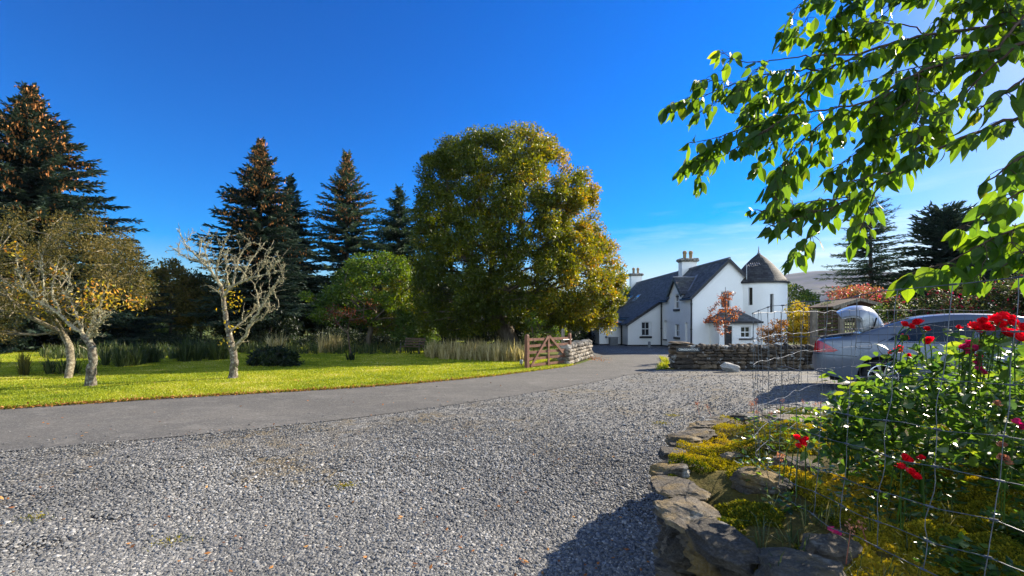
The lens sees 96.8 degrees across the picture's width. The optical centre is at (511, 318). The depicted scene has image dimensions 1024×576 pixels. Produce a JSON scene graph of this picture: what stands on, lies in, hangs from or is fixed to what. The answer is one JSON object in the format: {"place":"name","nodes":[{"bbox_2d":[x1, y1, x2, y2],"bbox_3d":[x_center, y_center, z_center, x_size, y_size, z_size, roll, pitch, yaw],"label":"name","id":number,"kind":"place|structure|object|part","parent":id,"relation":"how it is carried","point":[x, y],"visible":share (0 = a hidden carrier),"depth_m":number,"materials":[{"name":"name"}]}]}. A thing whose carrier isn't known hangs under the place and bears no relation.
{"place":"outdoors","nodes":[
{"label":"outdoors","id":0,"kind":"place"},
{"bbox_2d":[0,353,660,451],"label":"driveway","id":1,"kind":"structure","parent":0,"point":[137,419],"depth_m":8.08,"materials":[{"name":"grey asphalt"}]},
{"bbox_2d":[0,356,658,575],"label":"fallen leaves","id":2,"kind":"object","parent":1,"relation":"on","point":[199,395],"visible":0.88,"depth_m":8.70,"materials":[{"name":"brown plant"}]},
{"bbox_2d":[0,341,669,408],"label":"lawn","id":3,"kind":"structure","parent":0,"point":[307,371],"depth_m":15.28,"materials":[{"name":"green plant"}]},
{"bbox_2d":[0,350,34,374],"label":"dock plant","id":4,"kind":"object","parent":3,"relation":"on","point":[24,366],"visible":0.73,"depth_m":13.07,"materials":[{"name":"green plant"}]},
{"bbox_2d":[40,355,82,374],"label":"rush clump","id":5,"kind":"object","parent":3,"relation":"on","point":[49,367],"visible":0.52,"depth_m":13.38,"materials":[{"name":"green plant"}]},
{"bbox_2d":[0,241,154,385],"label":"apple tree","id":6,"kind":"object","parent":3,"relation":"on","point":[91,368],"visible":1,"depth_m":10.76,"materials":[{"name":"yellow plant"}]},
{"bbox_2d":[0,80,156,353],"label":"spruce tree","id":7,"kind":"object","parent":3,"relation":"on","point":[36,147],"visible":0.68,"depth_m":26.38,"materials":[{"name":"green plant"}]},
{"bbox_2d":[0,204,159,377],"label":"willow tree","id":8,"kind":"object","parent":3,"relation":"on","point":[87,248],"visible":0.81,"depth_m":12.56,"materials":[{"name":"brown plant"}]},
{"bbox_2d":[90,294,155,334],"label":"hedgerow tree","id":9,"kind":"object","parent":3,"relation":"on","point":[149,311],"visible":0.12,"depth_m":32.66,"materials":[{"name":"green plant"}]},
{"bbox_2d":[97,337,155,365],"bbox_3d":[-14.461,1.180,17.101,2.417,1.140,2.342,0,0,-20],"label":"rush clump","id":10,"kind":"object","parent":3,"relation":"on","point":[105,359],"visible":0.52,"depth_m":16.88,"materials":[{"name":"green plant"}]},
{"bbox_2d":[107,344,149,366],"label":"rush clump","id":11,"kind":"object","parent":3,"relation":"on","point":[125,358],"visible":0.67,"depth_m":16.04,"materials":[{"name":"green plant"}]},
{"bbox_2d":[76,242,195,346],"bbox_3d":[-27.356,-1.689,33.135,7.609,8.086,8.238,0,0,42],"label":"spruce tree","id":12,"kind":"object","parent":3,"relation":"on","point":[136,332],"visible":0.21,"depth_m":32.95,"materials":[{"name":"green plant"}]},
{"bbox_2d":[130,341,166,362],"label":"rush clump","id":13,"kind":"object","parent":3,"relation":"on","point":[156,355],"visible":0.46,"depth_m":17.62,"materials":[{"name":"green plant"}]},
{"bbox_2d":[139,267,175,335],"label":"hedgerow tree","id":14,"kind":"object","parent":3,"relation":"on","point":[162,330],"visible":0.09,"depth_m":44.21,"materials":[{"name":"green plant"}]},
{"bbox_2d":[140,257,203,336],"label":"hedgerow tree","id":15,"kind":"object","parent":3,"relation":"on","point":[173,266],"visible":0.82,"depth_m":35.03,"materials":[{"name":"green plant"}]},
{"bbox_2d":[172,333,206,361],"bbox_3d":[-13.087,1.155,18.359,1.945,1.234,1.926,0,0,0],"label":"rush clump","id":16,"kind":"object","parent":3,"relation":"on","point":[185,354],"visible":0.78,"depth_m":18.30,"materials":[{"name":"green plant"}]},
{"bbox_2d":[168,271,224,336],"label":"hedgerow tree","id":17,"kind":"object","parent":3,"relation":"on","point":[202,283],"visible":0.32,"depth_m":36.17,"materials":[{"name":"green plant"}]},
{"bbox_2d":[194,332,233,359],"bbox_3d":[-12.731,1.136,19.236,2.450,1.303,1.934,0,0,0],"label":"rush clump","id":18,"kind":"object","parent":3,"relation":"on","point":[221,352],"visible":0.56,"depth_m":19.20,"materials":[{"name":"green plant"}]},
{"bbox_2d":[165,223,290,378],"bbox_3d":[-7.821,-0.484,12.640,4.696,4.368,1.361,0,0,20],"label":"bare tree","id":19,"kind":"object","parent":3,"relation":"on","point":[233,347],"visible":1,"depth_m":12.34,"materials":[{"name":"grey plant"}]},
{"bbox_2d":[202,290,255,340],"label":"hedgerow tree","id":20,"kind":"object","parent":3,"relation":"on","point":[221,330],"visible":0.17,"depth_m":34.74,"materials":[{"name":"green plant"}]},
{"bbox_2d":[38,338,420,358],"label":"rough grass","id":21,"kind":"structure","parent":3,"relation":"on","point":[53,352],"depth_m":23.66,"materials":[{"name":"green plant"}]},
{"bbox_2d":[181,137,319,327],"bbox_3d":[-18.897,-5.759,33.955,9.376,15.637,8.944,0,0,0],"label":"spruce tree","id":22,"kind":"object","parent":3,"relation":"on","point":[259,181],"visible":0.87,"depth_m":33.10,"materials":[{"name":"green plant"}]},
{"bbox_2d":[74,325,442,347],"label":"undergrowth","id":23,"kind":"object","parent":3,"relation":"on","point":[353,335],"visible":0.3,"depth_m":31.42,"materials":[{"name":"green plant"}]},
{"bbox_2d":[238,310,304,339],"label":"hedgerow tree","id":24,"kind":"object","parent":3,"relation":"on","point":[282,324],"visible":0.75,"depth_m":32.28,"materials":[{"name":"green plant"}]},
{"bbox_2d":[258,333,288,348],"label":"rush clump","id":25,"kind":"object","parent":3,"relation":"on","point":[275,343],"visible":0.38,"depth_m":21.65,"materials":[{"name":"plant"}]},
{"bbox_2d":[246,343,304,366],"bbox_3d":[-8.605,1.479,16.590,1.990,1.181,2.529,0,0,-30],"label":"laurel bush","id":26,"kind":"object","parent":3,"relation":"on","point":[275,356],"visible":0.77,"depth_m":16.13,"materials":[{"name":"green plant"}]},
{"bbox_2d":[265,172,328,336],"bbox_3d":[-18.996,-5.241,39.026,6.986,14.769,7.131,0,0,0],"label":"spruce tree","id":27,"kind":"object","parent":3,"relation":"on","point":[297,203],"visible":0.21,"depth_m":38.84,"materials":[{"name":"green plant"}]},
{"bbox_2d":[286,284,341,338],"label":"hedgerow tree","id":28,"kind":"object","parent":3,"relation":"on","point":[304,318],"visible":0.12,"depth_m":39.18,"materials":[{"name":"green plant"}]},
{"bbox_2d":[312,329,347,352],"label":"rush clump","id":29,"kind":"object","parent":3,"relation":"on","point":[331,340],"visible":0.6,"depth_m":24.48,"materials":[{"name":"plant"}]},
{"bbox_2d":[291,148,396,340],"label":"spruce tree","id":30,"kind":"object","parent":3,"relation":"on","point":[346,214],"visible":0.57,"depth_m":40.24,"materials":[{"name":"green plant"}]},
{"bbox_2d":[321,306,376,335],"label":"hedgerow tree","id":31,"kind":"object","parent":3,"relation":"on","point":[362,330],"visible":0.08,"depth_m":40.77,"materials":[{"name":"green plant"}]},
{"bbox_2d":[345,351,356,360],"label":"weed tuft","id":32,"kind":"object","parent":3,"relation":"on","point":[351,356],"visible":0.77,"depth_m":18.93,"materials":[{"name":"green plant"}]},
{"bbox_2d":[324,297,378,353],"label":"red sapling","id":33,"kind":"object","parent":3,"relation":"on","point":[351,319],"visible":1,"depth_m":18.98,"materials":[{"name":"orange plant"}]},
{"bbox_2d":[298,250,423,347],"bbox_3d":[-9.160,-1.258,28.532,8.800,6.430,6.648,0,0,0],"label":"rowan tree","id":34,"kind":"object","parent":3,"relation":"on","point":[339,291],"visible":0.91,"depth_m":27.10,"materials":[{"name":"green plant"}]},
{"bbox_2d":[366,287,412,336],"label":"hedgerow tree","id":35,"kind":"object","parent":3,"relation":"on","point":[376,329],"visible":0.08,"depth_m":37.03,"materials":[{"name":"green plant"}]},
{"bbox_2d":[352,183,432,329],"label":"spruce tree","id":36,"kind":"object","parent":3,"relation":"on","point":[398,220],"visible":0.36,"depth_m":43.15,"materials":[{"name":"green plant"}]},
{"bbox_2d":[400,337,425,353],"bbox_3d":[-5.112,1.405,23.424,1.200,0.860,0.659,0,0,20],"label":"garden bench","id":37,"kind":"object","parent":3,"relation":"on","point":[412,340],"visible":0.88,"depth_m":23.53,"materials":[{"name":"brown wood"}]},
{"bbox_2d":[389,310,440,350],"bbox_3d":[-5.719,0.890,26.902,3.237,2.968,3.106,0,0,0],"label":"leafy bush","id":38,"kind":"object","parent":3,"relation":"on","point":[412,330],"visible":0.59,"depth_m":26.17,"materials":[{"name":"green plant"}]},
{"bbox_2d":[407,279,496,346],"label":"hedgerow tree","id":39,"kind":"object","parent":3,"relation":"on","point":[487,337],"visible":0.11,"depth_m":30.60,"materials":[{"name":"green plant"}]},
{"bbox_2d":[420,335,530,361],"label":"tall grass","id":40,"kind":"structure","parent":3,"relation":"on","point":[506,351],"depth_m":19.52,"materials":[{"name":"plant"}]},
{"bbox_2d":[407,120,628,345],"bbox_3d":[0.375,-4.364,23.982,11.992,12.804,9.742,0,0,0],"label":"autumn tree","id":41,"kind":"object","parent":3,"relation":"on","point":[568,262],"visible":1,"depth_m":21.68,"materials":[{"name":"green plant"}]},
{"bbox_2d":[523,312,567,356],"bbox_3d":[1.397,0.713,19.540,1.972,2.157,1.501,0,0,0],"label":"gate shrub","id":42,"kind":"object","parent":3,"relation":"on","point":[535,323],"visible":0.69,"depth_m":19.66,"materials":[{"name":"green plant"}]},
{"bbox_2d":[524,333,571,367],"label":"timber gate","id":43,"kind":"structure","parent":3,"relation":"on","point":[527,339],"depth_m":16.06,"materials":[{"name":"brown wood"}]},
{"bbox_2d":[561,328,564,342],"bbox_3d":[1.970,1.063,17.622,0.130,1.390,0.130,0,0,0],"label":"gatepost","id":44,"kind":"object","parent":3,"relation":"on","point":[562,333],"visible":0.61,"depth_m":17.56,"materials":[{"name":"grey wood"}]},
{"bbox_2d":[124,322,853,369],"bbox_3d":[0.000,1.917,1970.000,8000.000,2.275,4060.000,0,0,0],"label":"ground","id":45,"kind":"structure","parent":0,"point":[536,349],"depth_m":25.29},
{"bbox_2d":[156,288,213,338],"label":"hedgerow tree","id":46,"kind":"object","parent":45,"relation":"on","point":[191,331],"visible":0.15,"depth_m":45.82,"materials":[{"name":"green plant"}]},
{"bbox_2d":[193,274,247,337],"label":"hedgerow tree","id":47,"kind":"object","parent":45,"relation":"on","point":[220,297],"visible":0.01,"depth_m":44.15,"materials":[{"name":"green plant"}]},
{"bbox_2d":[147,286,592,336],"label":"wood","id":48,"kind":"object","parent":45,"relation":"on","point":[305,332],"depth_m":65.14,"materials":[{"name":"green plant"}]},
{"bbox_2d":[481,287,592,346],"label":"hedgerow tree","id":49,"kind":"object","parent":45,"relation":"on","point":[521,337],"visible":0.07,"depth_m":32.21,"materials":[{"name":"green plant"}]},
{"bbox_2d":[556,315,595,342],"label":"hedgerow tree","id":50,"kind":"object","parent":45,"relation":"on","point":[588,335],"visible":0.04,"depth_m":36.78,"materials":[{"name":"green plant"}]},
{"bbox_2d":[592,265,630,314],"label":"green tree","id":51,"kind":"object","parent":45,"relation":"on","point":[627,290],"visible":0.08,"depth_m":43.21,"materials":[{"name":"green plant"}]},
{"bbox_2d":[592,247,789,346],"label":"white house","id":52,"kind":"structure","parent":45,"relation":"on","point":[663,310],"depth_m":28.23,"materials":[{"name":"paint"}]},
{"bbox_2d":[640,322,651,337],"bbox_3d":[9.803,0.850,33.414,0.902,1.200,0.215,0,0,0],"label":"window","id":53,"kind":"structure","parent":52,"relation":"in","point":[645,326],"depth_m":33.50,"materials":[{"name":"white paint"}]},
{"bbox_2d":[673,294,679,310],"bbox_3d":[11.090,-1.055,30.515,0.200,1.130,1.050,0,0,-1],"label":"window","id":54,"kind":"structure","parent":52,"relation":"in","point":[677,299],"depth_m":30.65,"materials":[{"name":"grey glass"}]},
{"bbox_2d":[673,324,679,339],"bbox_3d":[11.091,0.890,30.460,0.200,1.000,1.040,0,0,-1],"label":"window","id":55,"kind":"structure","parent":52,"relation":"in","point":[677,325],"depth_m":30.65,"materials":[{"name":"white paint"}]},
{"bbox_2d":[719,291,733,309],"bbox_3d":[13.190,-1.065,28.080,0.902,1.230,0.215,0,0,0],"label":"window","id":56,"kind":"structure","parent":52,"relation":"in","point":[728,302],"depth_m":28.17,"materials":[{"name":"glass"}]},
{"bbox_2d":[667,341,814,369],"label":"stone wall","id":57,"kind":"structure","parent":45,"relation":"on","point":[712,356],"depth_m":15.36,"materials":[{"name":"stone"}]},
{"bbox_2d":[676,348,699,351],"bbox_3d":[5.804,1.027,14.977,0.775,0.135,0.040,0,0,0],"label":"name board","id":58,"kind":"object","parent":57,"relation":"attached to","point":[687,349],"visible":1,"depth_m":14.96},
{"bbox_2d":[647,404,1023,575],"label":"planted bed","id":59,"kind":"object","parent":45,"relation":"on","point":[695,536],"visible":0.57,"depth_m":2.04,"materials":[{"name":"soil"}]},
{"bbox_2d":[720,451,744,459],"bbox_3d":[1.426,0.899,2.928,0.179,0.082,0.097,0,0,0],"label":"flat stone","id":60,"kind":"object","parent":59,"relation":"on","point":[729,455],"visible":0.45,"depth_m":2.90,"materials":[{"name":"grey stone"}]},
{"bbox_2d":[729,466,793,494],"bbox_3d":[1.246,0.825,2.279,0.280,0.125,0.173,0,0,31],"label":"flat stone","id":61,"kind":"object","parent":59,"relation":"on","point":[738,478],"visible":0.82,"depth_m":2.23,"materials":[{"name":"grey stone"}]},
{"bbox_2d":[744,418,778,426],"bbox_3d":[2.282,0.947,4.028,0.430,0.096,0.213,0,0,0],"label":"flat stone","id":62,"kind":"object","parent":59,"relation":"on","point":[759,419],"visible":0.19,"depth_m":4.05,"materials":[{"name":"grey stone"}]},
{"bbox_2d":[696,398,867,563],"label":"sedum flowers","id":63,"kind":"object","parent":59,"relation":"on","point":[781,460],"visible":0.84,"depth_m":1.70,"materials":[{"name":"red plant"}]},
{"bbox_2d":[769,414,819,425],"bbox_3d":[2.510,0.885,3.963,0.584,0.086,0.233,0,0,0],"label":"flat stone","id":64,"kind":"object","parent":59,"relation":"on","point":[784,417],"visible":0.26,"depth_m":3.94,"materials":[{"name":"grey stone"}]},
{"bbox_2d":[770,456,821,471],"bbox_3d":[1.617,0.848,2.604,0.265,0.107,0.170,0,0,27],"label":"flat stone","id":65,"kind":"object","parent":59,"relation":"on","point":[775,460],"visible":0.4,"depth_m":2.57,"materials":[{"name":"grey stone"}]},
{"bbox_2d":[797,489,848,499],"bbox_3d":[1.485,0.851,2.174,0.225,0.078,0.067,0,0,40],"label":"flat stone","id":66,"kind":"object","parent":59,"relation":"on","point":[839,496],"visible":0.11,"depth_m":2.13,"materials":[{"name":"grey stone"}]},
{"bbox_2d":[799,533,862,566],"bbox_3d":[1.183,0.862,1.690,0.256,0.113,0.157,0,0,-21],"label":"flat stone","id":67,"kind":"object","parent":59,"relation":"on","point":[832,546],"visible":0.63,"depth_m":1.65,"materials":[{"name":"grey stone"}]},
{"bbox_2d":[658,0,1023,302],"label":"cherry tree","id":68,"kind":"object","parent":59,"relation":"on","point":[906,104],"visible":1,"depth_m":2.50,"materials":[{"name":"green plant"}]},
{"bbox_2d":[667,403,1023,575],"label":"moss","id":69,"kind":"object","parent":59,"relation":"on","point":[1002,544],"visible":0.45,"depth_m":1.96,"materials":[{"name":"yellow plant"}]},
{"bbox_2d":[827,480,911,535],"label":"fallen petals","id":70,"kind":"object","parent":59,"relation":"on","point":[835,532],"visible":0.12,"depth_m":1.79,"materials":[{"name":"plant"}]},
{"bbox_2d":[733,402,1023,575],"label":"ground weeds","id":71,"kind":"object","parent":59,"relation":"on","point":[964,567],"visible":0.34,"depth_m":1.95,"materials":[{"name":"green plant"}]},
{"bbox_2d":[752,276,1023,575],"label":"wire fence","id":72,"kind":"object","parent":59,"relation":"on","point":[999,480],"visible":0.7,"depth_m":1.73,"materials":[{"name":"grey metal"}]},
{"bbox_2d":[779,311,1023,529],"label":"rose bush","id":73,"kind":"object","parent":59,"relation":"on","point":[966,401],"visible":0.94,"depth_m":1.86,"materials":[{"name":"green plant"}]},
{"bbox_2d":[800,195,930,331],"bbox_3d":[26.090,-3.429,32.497,9.944,10.926,10.058,0,0,0],"label":"fir tree","id":74,"kind":"object","parent":45,"relation":"on","point":[870,269],"visible":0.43,"depth_m":32.60,"materials":[{"name":"green plant"}]},
{"bbox_2d":[871,300,914,321],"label":"green bush","id":75,"kind":"object","parent":45,"relation":"on","point":[878,308],"visible":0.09,"depth_m":15.46,"materials":[{"name":"green plant"}]},
{"bbox_2d":[868,200,1001,316],"bbox_3d":[29.274,-3.083,31.153,8.737,10.173,8.949,0,0,44],"label":"cypress tree","id":76,"kind":"object","parent":45,"relation":"on","point":[939,226],"visible":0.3,"depth_m":30.65,"materials":[{"name":"green plant"}]},
{"bbox_2d":[875,273,1023,322],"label":"fuchsia hedge","id":77,"kind":"object","parent":45,"relation":"on","point":[936,298],"visible":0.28,"depth_m":12.86,"materials":[{"name":"red plant"}]},
{"bbox_2d":[945,223,1022,316],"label":"cypress tree","id":78,"kind":"object","parent":45,"relation":"on","point":[986,274],"visible":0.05,"depth_m":26.74,"materials":[{"name":"green plant"}]},
{"bbox_2d":[0,370,1019,575],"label":"gravel yard","id":79,"kind":"structure","parent":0,"point":[814,396],"depth_m":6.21,"materials":[{"name":"grey gravel"}]},
{"bbox_2d":[5,414,679,551],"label":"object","id":80,"kind":"object","parent":79,"relation":"on","point":[661,422],"visible":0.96,"depth_m":3.42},
{"bbox_2d":[720,362,739,371],"bbox_3d":[6.960,1.576,14.510,0.649,0.380,0.297,0,0,0],"label":"boulder","id":81,"kind":"object","parent":79,"relation":"on","point":[727,367],"visible":0.92,"depth_m":14.42,"materials":[{"name":"white stone"}]},
{"bbox_2d":[812,305,1023,390],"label":"parked car","id":82,"kind":"object","parent":79,"relation":"on","point":[830,360],"visible":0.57,"depth_m":8.53,"materials":[{"name":"paint"}]},
{"bbox_3d":[7.412,0.127,9.121,0.720,0.280,1.345,0,0,34],"label":"rear window","id":83,"kind":"part","parent":82,"relation":"part of","materials":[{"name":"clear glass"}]},
{"bbox_3d":[7.478,0.221,8.162,1.160,0.400,0.192,0,0,34],"label":"side window","id":84,"kind":"part","parent":82,"relation":"part of","materials":[{"name":"black glass"}]},
{"bbox_3d":[8.523,0.220,7.458,1.180,0.402,0.193,0,0,34],"label":"side window","id":85,"kind":"part","parent":82,"relation":"part of","materials":[{"name":"black glass"}]},
{"bbox_2d":[0,0,1023,300],"label":"sky","id":86,"kind":"structure","parent":0,"point":[171,97],"materials":[{"name":"blue"}]},
{"bbox_2d":[551,343,669,367],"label":"house yard","id":87,"kind":"structure","parent":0,"point":[658,351],"depth_m":28.43,"materials":[{"name":"grey gravel"}]},
{"bbox_2d":[557,339,592,363],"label":"stone wall","id":88,"kind":"structure","parent":87,"relation":"on","point":[575,351],"depth_m":18.32,"materials":[{"name":"stone"}]},
{"bbox_2d":[608,337,618,344],"bbox_3d":[7.746,1.740,34.715,0.670,0.635,0.493,0,0,0],"label":"storage box","id":89,"kind":"object","parent":87,"relation":"on","point":[613,340],"visible":0.98,"depth_m":34.49,"materials":[{"name":"grey plastic"}]},
{"bbox_2d":[703,287,743,344],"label":"copper beech","id":90,"kind":"object","parent":87,"relation":"on","point":[709,317],"visible":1,"depth_m":18.99,"materials":[{"name":"red plant"}]},
{"bbox_2d":[756,318,792,344],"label":"orange shrub","id":91,"kind":"object","parent":87,"relation":"on","point":[776,328],"visible":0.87,"depth_m":18.35,"materials":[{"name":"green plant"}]},
{"bbox_2d":[783,300,809,344],"bbox_3d":[12.331,0.489,19.510,1.307,2.604,2.343,0,0,31],"label":"golden shrub","id":92,"kind":"object","parent":87,"relation":"on","point":[796,322],"visible":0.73,"depth_m":19.18,"materials":[{"name":"yellow plant"}]},
{"bbox_2d":[788,282,828,343],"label":"garden tree","id":93,"kind":"object","parent":87,"relation":"on","point":[806,295],"visible":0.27,"depth_m":29.44,"materials":[{"name":"green plant"}]},
{"bbox_2d":[815,301,837,335],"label":"yellow green shrub","id":94,"kind":"object","parent":87,"relation":"on","point":[825,309],"visible":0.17,"depth_m":19.00,"materials":[{"name":"green plant"}]},
{"bbox_2d":[806,298,884,343],"bbox_3d":[13.394,0.477,18.756,3.121,2.575,1.688,0,0,0],"label":"timber shelter","id":95,"kind":"object","parent":87,"relation":"on","point":[839,305],"visible":0.5,"depth_m":18.05,"materials":[{"name":"brown wood"}]},
{"bbox_2d":[824,283,901,310],"bbox_3d":[16.361,0.078,21.049,4.282,3.478,2.669,0,0,0],"label":"spindle shrub","id":96,"kind":"object","parent":87,"relation":"on","point":[842,293],"visible":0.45,"depth_m":20.54,"materials":[{"name":"pink plant"}]},
{"bbox_2d":[744,409,1023,575],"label":"ground cover plants","id":97,"kind":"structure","parent":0,"point":[805,509],"depth_m":1.80,"materials":[{"name":"green plant"}]},
{"bbox_2d":[785,270,1004,318],"bbox_3d":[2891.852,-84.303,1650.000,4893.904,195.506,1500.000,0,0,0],"label":"hills","id":98,"kind":"structure","parent":0,"point":[805,280],"depth_m":1375.68,"materials":[{"name":"grey"}]}
]}

